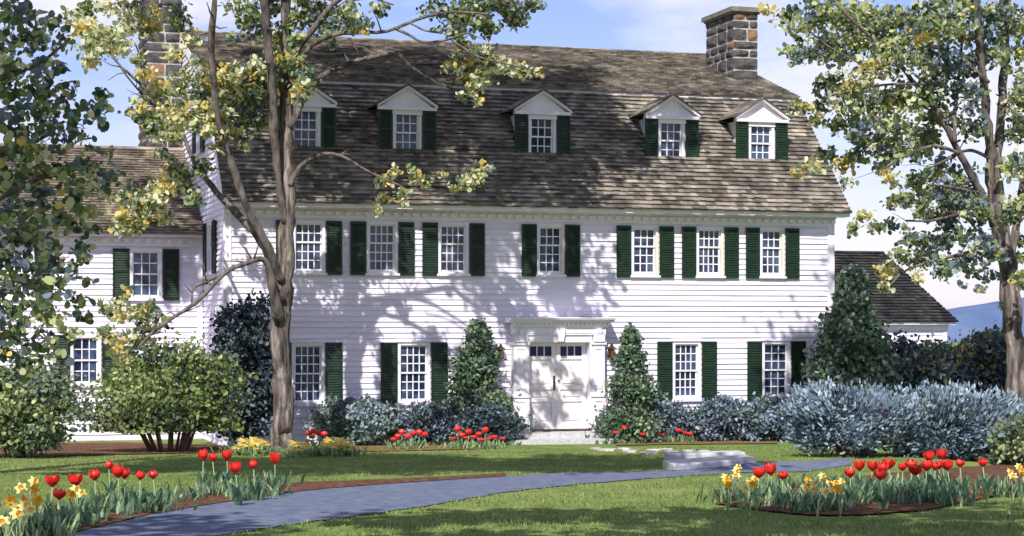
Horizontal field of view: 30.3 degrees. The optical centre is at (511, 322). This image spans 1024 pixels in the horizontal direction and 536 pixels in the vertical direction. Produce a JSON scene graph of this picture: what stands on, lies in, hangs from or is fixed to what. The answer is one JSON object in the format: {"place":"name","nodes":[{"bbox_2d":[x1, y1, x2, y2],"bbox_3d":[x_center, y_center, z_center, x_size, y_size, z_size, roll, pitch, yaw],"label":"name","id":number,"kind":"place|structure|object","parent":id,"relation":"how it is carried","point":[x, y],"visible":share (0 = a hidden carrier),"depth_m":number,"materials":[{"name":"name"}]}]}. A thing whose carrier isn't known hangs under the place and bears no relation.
{"place":"outdoors","nodes":[
{"label":"outdoors","id":0,"kind":"place"},
{"bbox_2d":[229,461,245,505],"bbox_3d":[-3.043,1.794,20.938,0.174,0.528,0.195,0,0,34],"label":"tulip","id":1,"kind":"object","parent":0,"point":[235,468],"visible":0.99,"depth_m":20.91,"materials":[{"name":"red plant"}]},
{"bbox_2d":[71,458,850,535],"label":"path","id":2,"kind":"structure","parent":0,"point":[227,517],"depth_m":21.93,"materials":[{"name":"grey stone"}]},
{"bbox_2d":[0,342,1023,535],"bbox_3d":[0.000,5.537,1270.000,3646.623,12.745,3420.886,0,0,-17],"label":"lawn","id":3,"kind":"structure","parent":0,"point":[757,454],"depth_m":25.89,"materials":[{"name":"green plant"}]},
{"bbox_2d":[0,348,95,457],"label":"garden shrub","id":4,"kind":"object","parent":3,"relation":"on","point":[34,411],"visible":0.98,"depth_m":35.68,"materials":[{"name":"green plant"}]},
{"bbox_2d":[0,0,126,383],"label":"shade tree","id":5,"kind":"object","parent":3,"relation":"on","point":[58,216],"visible":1,"depth_m":27.01,"materials":[{"name":"green plant"}]},
{"bbox_2d":[0,143,203,440],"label":"house wing","id":6,"kind":"structure","parent":3,"relation":"on","point":[161,263],"depth_m":46.99,"materials":[{"name":"white wood"}]},
{"bbox_2d":[1,247,35,299],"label":"window","id":7,"kind":"structure","parent":6,"relation":"in","point":[20,249],"depth_m":46.13,"materials":[{"name":"white paint"}]},
{"bbox_2d":[70,335,102,387],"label":"window","id":8,"kind":"structure","parent":6,"relation":"in","point":[87,356],"depth_m":46.63,"materials":[{"name":"white paint"}]},
{"bbox_2d":[128,249,163,300],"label":"window","id":9,"kind":"structure","parent":6,"relation":"in","point":[145,264],"depth_m":47.06,"materials":[{"name":"white paint"}]},
{"bbox_2d":[0,442,220,455],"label":"garden bed","id":10,"kind":"object","parent":3,"relation":"on","point":[83,448],"visible":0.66,"depth_m":40.50,"materials":[{"name":"brown soil"}]},
{"bbox_2d":[68,325,261,451],"bbox_3d":[-7.222,1.405,39.509,3.336,2.716,3.793,0,0,37],"label":"shrub","id":11,"kind":"object","parent":10,"relation":"on","point":[186,394],"visible":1,"depth_m":38.99,"materials":[{"name":"green plant"}]},
{"bbox_2d":[205,288,299,444],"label":"yew shrub","id":12,"kind":"object","parent":3,"relation":"on","point":[244,328],"visible":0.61,"depth_m":42.22,"materials":[{"name":"green plant"}]},
{"bbox_2d":[8,473,505,531],"bbox_3d":[-3.599,2.012,21.136,2.769,0.563,16.474,0,0,17],"label":"garden bed","id":13,"kind":"object","parent":3,"relation":"on","point":[210,499],"visible":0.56,"depth_m":24.21,"materials":[{"name":"brown soil"}]},
{"bbox_2d":[0,515,9,535],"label":"daffodil","id":14,"kind":"object","parent":13,"relation":"on","point":[4,521],"visible":1,"depth_m":13.98,"materials":[{"name":"yellow plant"}]},
{"bbox_2d":[4,495,16,534],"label":"daffodil","id":15,"kind":"object","parent":13,"relation":"on","point":[9,500],"visible":0.62,"depth_m":16.04,"materials":[{"name":"yellow plant"}]},
{"bbox_2d":[1,502,20,535],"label":"daffodil","id":16,"kind":"object","parent":13,"relation":"on","point":[14,505],"visible":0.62,"depth_m":15.50,"materials":[{"name":"yellow plant"}]},
{"bbox_2d":[7,508,23,535],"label":"daffodil","id":17,"kind":"object","parent":13,"relation":"on","point":[17,513],"visible":1,"depth_m":14.66,"materials":[{"name":"yellow plant"}]},
{"bbox_2d":[10,500,28,535],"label":"daffodil","id":18,"kind":"object","parent":13,"relation":"on","point":[23,505],"visible":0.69,"depth_m":15.32,"materials":[{"name":"yellow plant"}]},
{"bbox_2d":[14,482,28,520],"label":"daffodil","id":19,"kind":"object","parent":13,"relation":"on","point":[21,488],"visible":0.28,"depth_m":17.34,"materials":[{"name":"yellow plant"}]},
{"bbox_2d":[23,505,41,535],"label":"daffodil","id":20,"kind":"object","parent":13,"relation":"on","point":[29,510],"visible":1,"depth_m":15.02,"materials":[{"name":"yellow plant"}]},
{"bbox_2d":[31,494,43,535],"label":"daffodil","id":21,"kind":"object","parent":13,"relation":"on","point":[37,499],"visible":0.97,"depth_m":15.97,"materials":[{"name":"yellow plant"}]},
{"bbox_2d":[43,474,59,506],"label":"tulip","id":22,"kind":"object","parent":13,"relation":"on","point":[52,482],"visible":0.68,"depth_m":18.75,"materials":[{"name":"red plant"}]},
{"bbox_2d":[50,488,74,525],"bbox_3d":[-4.108,1.713,17.264,0.244,0.418,0.165,0,-4,-20],"label":"tulip","id":23,"kind":"object","parent":13,"relation":"on","point":[58,494],"visible":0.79,"depth_m":17.24,"materials":[{"name":"red plant"}]},
{"bbox_2d":[66,489,75,524],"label":"daffodil","id":24,"kind":"object","parent":13,"relation":"on","point":[71,494],"visible":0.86,"depth_m":17.50,"materials":[{"name":"yellow plant"}]},
{"bbox_2d":[68,473,87,509],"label":"tulip","id":25,"kind":"object","parent":13,"relation":"on","point":[76,479],"visible":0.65,"depth_m":18.58,"materials":[{"name":"red plant"}]},
{"bbox_2d":[85,468,100,504],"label":"tulip","id":26,"kind":"object","parent":13,"relation":"on","point":[94,475],"visible":0.71,"depth_m":19.77,"materials":[{"name":"red plant"}]},
{"bbox_2d":[101,460,117,493],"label":"tulip","id":27,"kind":"object","parent":13,"relation":"on","point":[108,464],"visible":0.76,"depth_m":21.86,"materials":[{"name":"red plant"}]},
{"bbox_2d":[110,464,129,503],"bbox_3d":[-4.130,1.751,19.896,0.168,0.538,0.176,0,0,-30],"label":"tulip","id":28,"kind":"object","parent":13,"relation":"on","point":[117,471],"visible":0.71,"depth_m":19.87,"materials":[{"name":"red plant"}]},
{"bbox_2d":[120,468,136,498],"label":"tulip","id":29,"kind":"object","parent":13,"relation":"on","point":[125,474],"visible":0.48,"depth_m":20.13,"materials":[{"name":"red plant"}]},
{"bbox_2d":[133,470,150,510],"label":"tulip","id":30,"kind":"object","parent":13,"relation":"on","point":[140,475],"visible":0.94,"depth_m":19.65,"materials":[{"name":"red plant"}]},
{"bbox_2d":[0,469,304,535],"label":"bulb foliage","id":31,"kind":"object","parent":13,"relation":"on","point":[127,504],"visible":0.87,"depth_m":19.62,"materials":[{"name":"green plant"}]},
{"bbox_2d":[148,469,166,510],"bbox_3d":[-3.730,1.776,19.875,0.218,0.485,0.212,1,2,44],"label":"tulip","id":32,"kind":"object","parent":13,"relation":"on","point":[153,474],"visible":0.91,"depth_m":19.84,"materials":[{"name":"red plant"}]},
{"bbox_2d":[195,449,210,483],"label":"tulip","id":33,"kind":"object","parent":13,"relation":"on","point":[202,455],"visible":0.81,"depth_m":23.80,"materials":[{"name":"red plant"}]},
{"bbox_2d":[208,453,223,480],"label":"tulip","id":34,"kind":"object","parent":13,"relation":"on","point":[212,457],"visible":0.71,"depth_m":23.82,"materials":[{"name":"red plant"}]},
{"bbox_2d":[221,449,231,482],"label":"tulip","id":35,"kind":"object","parent":13,"relation":"on","point":[226,455],"visible":0.76,"depth_m":24.05,"materials":[{"name":"red plant"}]},
{"bbox_2d":[248,459,260,500],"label":"tulip","id":36,"kind":"object","parent":13,"relation":"on","point":[253,464],"visible":0.98,"depth_m":21.90,"materials":[{"name":"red plant"}]},
{"bbox_2d":[266,452,280,494],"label":"tulip","id":37,"kind":"object","parent":13,"relation":"on","point":[275,458],"visible":0.81,"depth_m":23.00,"materials":[{"name":"red plant"}]},
{"bbox_2d":[57,0,546,450],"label":"maple tree","id":38,"kind":"object","parent":3,"relation":"on","point":[218,114],"visible":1,"depth_m":39.52,"materials":[{"name":"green plant"}]},
{"bbox_2d":[331,439,349,456],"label":"daffodil","id":39,"kind":"object","parent":3,"relation":"on","point":[340,450],"visible":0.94,"depth_m":36.60,"materials":[{"name":"plant"}]},
{"bbox_2d":[303,392,403,444],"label":"garden shrub","id":40,"kind":"object","parent":3,"relation":"on","point":[349,420],"visible":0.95,"depth_m":43.97,"materials":[{"name":"blue plant"}]},
{"bbox_2d":[270,445,489,451],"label":"garden bed","id":41,"kind":"object","parent":3,"relation":"on","point":[377,447],"visible":0.35,"depth_m":41.19,"materials":[{"name":"brown soil"}]},
{"bbox_2d":[386,398,461,444],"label":"garden shrub","id":42,"kind":"object","parent":3,"relation":"on","point":[429,417],"visible":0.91,"depth_m":44.43,"materials":[{"name":"blue plant"}]},
{"bbox_2d":[211,434,697,456],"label":"bulb foliage","id":43,"kind":"object","parent":3,"relation":"on","point":[473,444],"visible":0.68,"depth_m":41.32,"materials":[{"name":"green plant"}]},
{"bbox_2d":[426,316,535,444],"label":"conical evergreen","id":44,"kind":"object","parent":3,"relation":"on","point":[476,362],"visible":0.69,"depth_m":45.04,"materials":[{"name":"green plant"}]},
{"bbox_2d":[445,401,522,443],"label":"garden shrub","id":45,"kind":"object","parent":3,"relation":"on","point":[492,418],"visible":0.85,"depth_m":44.36,"materials":[{"name":"blue plant"}]},
{"bbox_2d":[137,0,852,445],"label":"gambrel house","id":46,"kind":"structure","parent":3,"relation":"on","point":[675,212],"depth_m":46.82,"materials":[{"name":"white paint"}]},
{"bbox_2d":[194,113,201,155],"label":"window","id":47,"kind":"structure","parent":46,"relation":"in","point":[197,153],"depth_m":48.46,"materials":[{"name":"white paint"}]},
{"bbox_2d":[205,219,219,274],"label":"window","id":48,"kind":"structure","parent":46,"relation":"in","point":[208,222],"depth_m":46.55,"materials":[{"name":"white paint"}]},
{"bbox_2d":[290,341,326,406],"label":"window","id":49,"kind":"structure","parent":46,"relation":"in","point":[307,361],"depth_m":44.61,"materials":[{"name":"white paint"}]},
{"bbox_2d":[293,220,326,274],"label":"window","id":50,"kind":"structure","parent":46,"relation":"in","point":[309,235],"depth_m":44.63,"materials":[{"name":"white paint"}]},
{"bbox_2d":[365,221,399,275],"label":"window","id":51,"kind":"structure","parent":46,"relation":"in","point":[382,236],"depth_m":45.14,"materials":[{"name":"white paint"}]},
{"bbox_2d":[396,340,431,404],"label":"window","id":52,"kind":"structure","parent":46,"relation":"in","point":[413,356],"depth_m":45.36,"materials":[{"name":"white paint"}]},
{"bbox_2d":[437,222,470,275],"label":"window","id":53,"kind":"structure","parent":46,"relation":"in","point":[453,238],"depth_m":45.65,"materials":[{"name":"white paint"}]},
{"bbox_2d":[529,342,555,428],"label":"door","id":54,"kind":"structure","parent":46,"relation":"in","point":[542,355],"depth_m":46.27,"materials":[{"name":"white paint"}]},
{"bbox_2d":[535,224,566,276],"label":"window","id":55,"kind":"structure","parent":46,"relation":"in","point":[550,237],"depth_m":46.37,"materials":[{"name":"white paint"}]},
{"bbox_2d":[504,317,615,431],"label":"doorway","id":56,"kind":"structure","parent":46,"relation":"in","point":[523,330],"depth_m":45.99,"materials":[{"name":"white paint"}]},
{"bbox_2d":[556,342,585,428],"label":"door","id":57,"kind":"structure","parent":46,"relation":"in","point":[570,356],"depth_m":46.48,"materials":[{"name":"white paint"}]},
{"bbox_2d":[631,225,660,277],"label":"window","id":58,"kind":"structure","parent":46,"relation":"in","point":[644,239],"depth_m":47.09,"materials":[{"name":"white paint"}]},
{"bbox_2d":[671,340,702,401],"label":"window","id":59,"kind":"structure","parent":46,"relation":"in","point":[686,353],"depth_m":47.42,"materials":[{"name":"white paint"}]},
{"bbox_2d":[696,226,725,277],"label":"window","id":60,"kind":"structure","parent":46,"relation":"in","point":[709,240],"depth_m":47.61,"materials":[{"name":"white paint"}]},
{"bbox_2d":[759,227,786,278],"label":"window","id":61,"kind":"structure","parent":46,"relation":"in","point":[772,240],"depth_m":48.11,"materials":[{"name":"white paint"}]},
{"bbox_2d":[761,339,791,399],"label":"window","id":62,"kind":"structure","parent":46,"relation":"in","point":[775,352],"depth_m":48.15,"materials":[{"name":"white paint"}]},
{"bbox_2d":[590,447,708,454],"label":"stepping path","id":63,"kind":"structure","parent":3,"relation":"on","point":[627,450],"depth_m":38.60,"materials":[{"name":"grey stone"}]},
{"bbox_2d":[616,438,777,444],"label":"garden bed","id":64,"kind":"object","parent":3,"relation":"on","point":[737,441],"visible":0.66,"depth_m":45.64,"materials":[{"name":"brown soil"}]},
{"bbox_2d":[584,322,674,443],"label":"conical evergreen","id":65,"kind":"object","parent":64,"relation":"on","point":[634,393],"visible":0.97,"depth_m":45.70,"materials":[{"name":"green plant"}]},
{"bbox_2d":[647,398,705,439],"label":"shrub","id":66,"kind":"object","parent":64,"relation":"on","point":[676,413],"visible":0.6,"depth_m":46.18,"materials":[{"name":"blue plant"}]},
{"bbox_2d":[685,392,747,440],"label":"shrub","id":67,"kind":"object","parent":64,"relation":"on","point":[720,421],"visible":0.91,"depth_m":46.23,"materials":[{"name":"blue plant"}]},
{"bbox_2d":[730,391,795,441],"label":"shrub","id":68,"kind":"object","parent":64,"relation":"on","point":[765,415],"visible":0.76,"depth_m":46.15,"materials":[{"name":"blue plant"}]},
{"bbox_2d":[663,450,755,469],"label":"stone steps","id":69,"kind":"structure","parent":3,"relation":"on","point":[690,460],"depth_m":31.56,"materials":[{"name":"stone"}]},
{"bbox_2d":[723,481,732,511],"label":"daffodil","id":70,"kind":"object","parent":3,"relation":"on","point":[729,484],"visible":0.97,"depth_m":19.99,"materials":[{"name":"green plant"}]},
{"bbox_2d":[739,485,755,517],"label":"daffodil","id":71,"kind":"object","parent":3,"relation":"on","point":[745,489],"visible":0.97,"depth_m":19.11,"materials":[{"name":"yellow plant"}]},
{"bbox_2d":[749,480,760,511],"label":"daffodil","id":72,"kind":"object","parent":3,"relation":"on","point":[753,484],"visible":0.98,"depth_m":20.05,"materials":[{"name":"green plant"}]},
{"bbox_2d":[811,487,828,518],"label":"daffodil","id":73,"kind":"object","parent":3,"relation":"on","point":[824,491],"visible":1,"depth_m":18.89,"materials":[{"name":"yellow plant"}]},
{"bbox_2d":[834,485,843,517],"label":"daffodil","id":74,"kind":"object","parent":3,"relation":"on","point":[837,488],"visible":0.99,"depth_m":19.11,"materials":[{"name":"green plant"}]},
{"bbox_2d":[795,263,912,396],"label":"spruce tree","id":75,"kind":"object","parent":3,"relation":"on","point":[851,339],"visible":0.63,"depth_m":46.80,"materials":[{"name":"green plant"}]},
{"bbox_2d":[777,375,935,456],"bbox_3d":[6.033,1.658,33.046,2.949,1.488,2.193,0,0,-17],"label":"blue juniper","id":76,"kind":"object","parent":3,"relation":"on","point":[832,415],"visible":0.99,"depth_m":32.58,"materials":[{"name":"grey plant"}]},
{"bbox_2d":[716,464,1023,514],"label":"garden bed","id":77,"kind":"object","parent":3,"relation":"on","point":[872,508],"visible":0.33,"depth_m":22.72,"materials":[{"name":"brown soil"}]},
{"bbox_2d":[748,467,765,503],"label":"tulip","id":78,"kind":"object","parent":77,"relation":"on","point":[758,472],"visible":0.73,"depth_m":20.75,"materials":[{"name":"red plant"}]},
{"bbox_2d":[763,464,776,498],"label":"tulip","id":79,"kind":"object","parent":77,"relation":"on","point":[770,469],"visible":0.64,"depth_m":21.06,"materials":[{"name":"red plant"}]},
{"bbox_2d":[775,471,788,505],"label":"tulip","id":80,"kind":"object","parent":77,"relation":"on","point":[783,475],"visible":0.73,"depth_m":20.56,"materials":[{"name":"red plant"}]},
{"bbox_2d":[841,466,860,498],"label":"tulip","id":81,"kind":"object","parent":77,"relation":"on","point":[850,472],"visible":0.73,"depth_m":20.84,"materials":[{"name":"red plant"}]},
{"bbox_2d":[846,460,865,489],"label":"tulip","id":82,"kind":"object","parent":77,"relation":"on","point":[859,465],"visible":0.66,"depth_m":22.22,"materials":[{"name":"red plant"}]},
{"bbox_2d":[696,471,1023,513],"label":"bulb foliage","id":83,"kind":"object","parent":77,"relation":"on","point":[938,495],"visible":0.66,"depth_m":21.21,"materials":[{"name":"green plant"}]},
{"bbox_2d":[857,460,879,494],"bbox_3d":[4.158,1.843,22.039,0.271,0.501,0.166,0,0,41],"label":"tulip","id":84,"kind":"object","parent":77,"relation":"on","point":[871,465],"visible":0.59,"depth_m":21.95,"materials":[{"name":"red plant"}]},
{"bbox_2d":[871,462,888,491],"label":"tulip","id":85,"kind":"object","parent":77,"relation":"on","point":[881,466],"visible":0.49,"depth_m":21.34,"materials":[{"name":"red plant"}]},
{"bbox_2d":[873,468,891,508],"bbox_3d":[3.948,1.789,20.143,0.201,0.477,0.177,0,0,-10],"label":"tulip","id":86,"kind":"object","parent":77,"relation":"on","point":[882,499],"visible":0.98,"depth_m":20.14,"materials":[{"name":"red plant"}]},
{"bbox_2d":[882,458,895,492],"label":"tulip","id":87,"kind":"object","parent":77,"relation":"on","point":[891,463],"visible":0.65,"depth_m":22.57,"materials":[{"name":"red plant"}]},
{"bbox_2d":[891,462,908,490],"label":"tulip","id":88,"kind":"object","parent":77,"relation":"on","point":[902,466],"visible":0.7,"depth_m":21.91,"materials":[{"name":"red plant"}]},
{"bbox_2d":[905,458,917,487],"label":"tulip","id":89,"kind":"object","parent":77,"relation":"on","point":[908,462],"visible":0.52,"depth_m":22.47,"materials":[{"name":"red plant"}]},
{"bbox_2d":[908,464,923,502],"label":"tulip","id":90,"kind":"object","parent":77,"relation":"on","point":[914,470],"visible":0.7,"depth_m":21.12,"materials":[{"name":"red plant"}]},
{"bbox_2d":[916,460,932,491],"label":"tulip","id":91,"kind":"object","parent":77,"relation":"on","point":[927,466],"visible":0.73,"depth_m":22.13,"materials":[{"name":"red plant"}]},
{"bbox_2d":[923,450,938,483],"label":"tulip","id":92,"kind":"object","parent":77,"relation":"on","point":[929,455],"visible":0.59,"depth_m":23.89,"materials":[{"name":"red plant"}]},
{"bbox_2d":[927,462,941,489],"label":"tulip","id":93,"kind":"object","parent":77,"relation":"on","point":[935,467],"visible":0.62,"depth_m":22.34,"materials":[{"name":"red plant"}]},
{"bbox_2d":[936,448,950,478],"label":"tulip","id":94,"kind":"object","parent":77,"relation":"on","point":[941,454],"visible":0.63,"depth_m":24.61,"materials":[{"name":"red plant"}]},
{"bbox_2d":[939,459,954,491],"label":"tulip","id":95,"kind":"object","parent":77,"relation":"on","point":[947,464],"visible":0.73,"depth_m":22.40,"materials":[{"name":"red plant"}]},
{"bbox_2d":[953,459,972,492],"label":"tulip","id":96,"kind":"object","parent":77,"relation":"on","point":[960,463],"visible":0.77,"depth_m":22.64,"materials":[{"name":"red plant"}]},
{"bbox_2d":[977,457,997,498],"bbox_3d":[5.660,1.857,22.501,0.236,0.512,0.243,4,-5,-44],"label":"tulip","id":97,"kind":"object","parent":77,"relation":"on","point":[987,485],"visible":0.97,"depth_m":22.46,"materials":[{"name":"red plant"}]},
{"bbox_2d":[982,411,1023,464],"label":"garden shrub","id":98,"kind":"object","parent":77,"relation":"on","point":[1006,443],"visible":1,"depth_m":31.73,"materials":[{"name":"green plant"}]},
{"bbox_2d":[758,0,1023,402],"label":"maple tree","id":99,"kind":"object","parent":3,"relation":"on","point":[1000,243],"visible":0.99,"depth_m":36.48,"materials":[{"name":"green plant"}]},
{"bbox_2d":[835,251,958,347],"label":"outbuilding","id":100,"kind":"structure","parent":3,"relation":"on","point":[909,306],"depth_m":58.64,"materials":[{"name":"white paint"}]},
{"bbox_2d":[879,329,951,364],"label":"hedge bush","id":101,"kind":"object","parent":3,"relation":"on","point":[902,345],"visible":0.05,"depth_m":49.65,"materials":[{"name":"green plant"}]},
{"bbox_2d":[891,347,984,393],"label":"hedge bush","id":102,"kind":"object","parent":3,"relation":"on","point":[926,367],"visible":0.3,"depth_m":48.57,"materials":[{"name":"green plant"}]},
{"bbox_2d":[880,374,1023,460],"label":"blue juniper","id":103,"kind":"object","parent":3,"relation":"on","point":[963,418],"visible":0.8,"depth_m":33.01,"materials":[{"name":"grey plant"}]},
{"bbox_2d":[920,333,990,382],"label":"hedge bush","id":104,"kind":"object","parent":3,"relation":"on","point":[944,348],"visible":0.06,"depth_m":50.07,"materials":[{"name":"green plant"}]},
{"bbox_2d":[950,320,1005,395],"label":"hedge bush","id":105,"kind":"object","parent":3,"relation":"on","point":[988,351],"visible":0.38,"depth_m":49.52,"materials":[{"name":"green plant"}]},
{"bbox_2d":[987,343,1005,391],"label":"hedge bush","id":106,"kind":"object","parent":3,"relation":"on","point":[1003,375],"visible":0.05,"depth_m":49.45,"materials":[{"name":"green plant"}]},
{"bbox_2d":[1003,472,1017,501],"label":"daffodil","id":107,"kind":"object","parent":3,"relation":"on","point":[1013,476],"visible":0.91,"depth_m":21.89,"materials":[{"name":"yellow plant"}]},
{"bbox_2d":[0,0,1023,308],"label":"sky","id":108,"kind":"structure","parent":0,"point":[649,25],"materials":[{"name":"blue"}]},
{"bbox_2d":[946,298,1023,341],"bbox_3d":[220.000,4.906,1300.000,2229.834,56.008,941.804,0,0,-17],"label":"distant hills","id":109,"kind":"structure","parent":0,"point":[980,317],"depth_m":1204.34,"materials":[{"name":"blue"}]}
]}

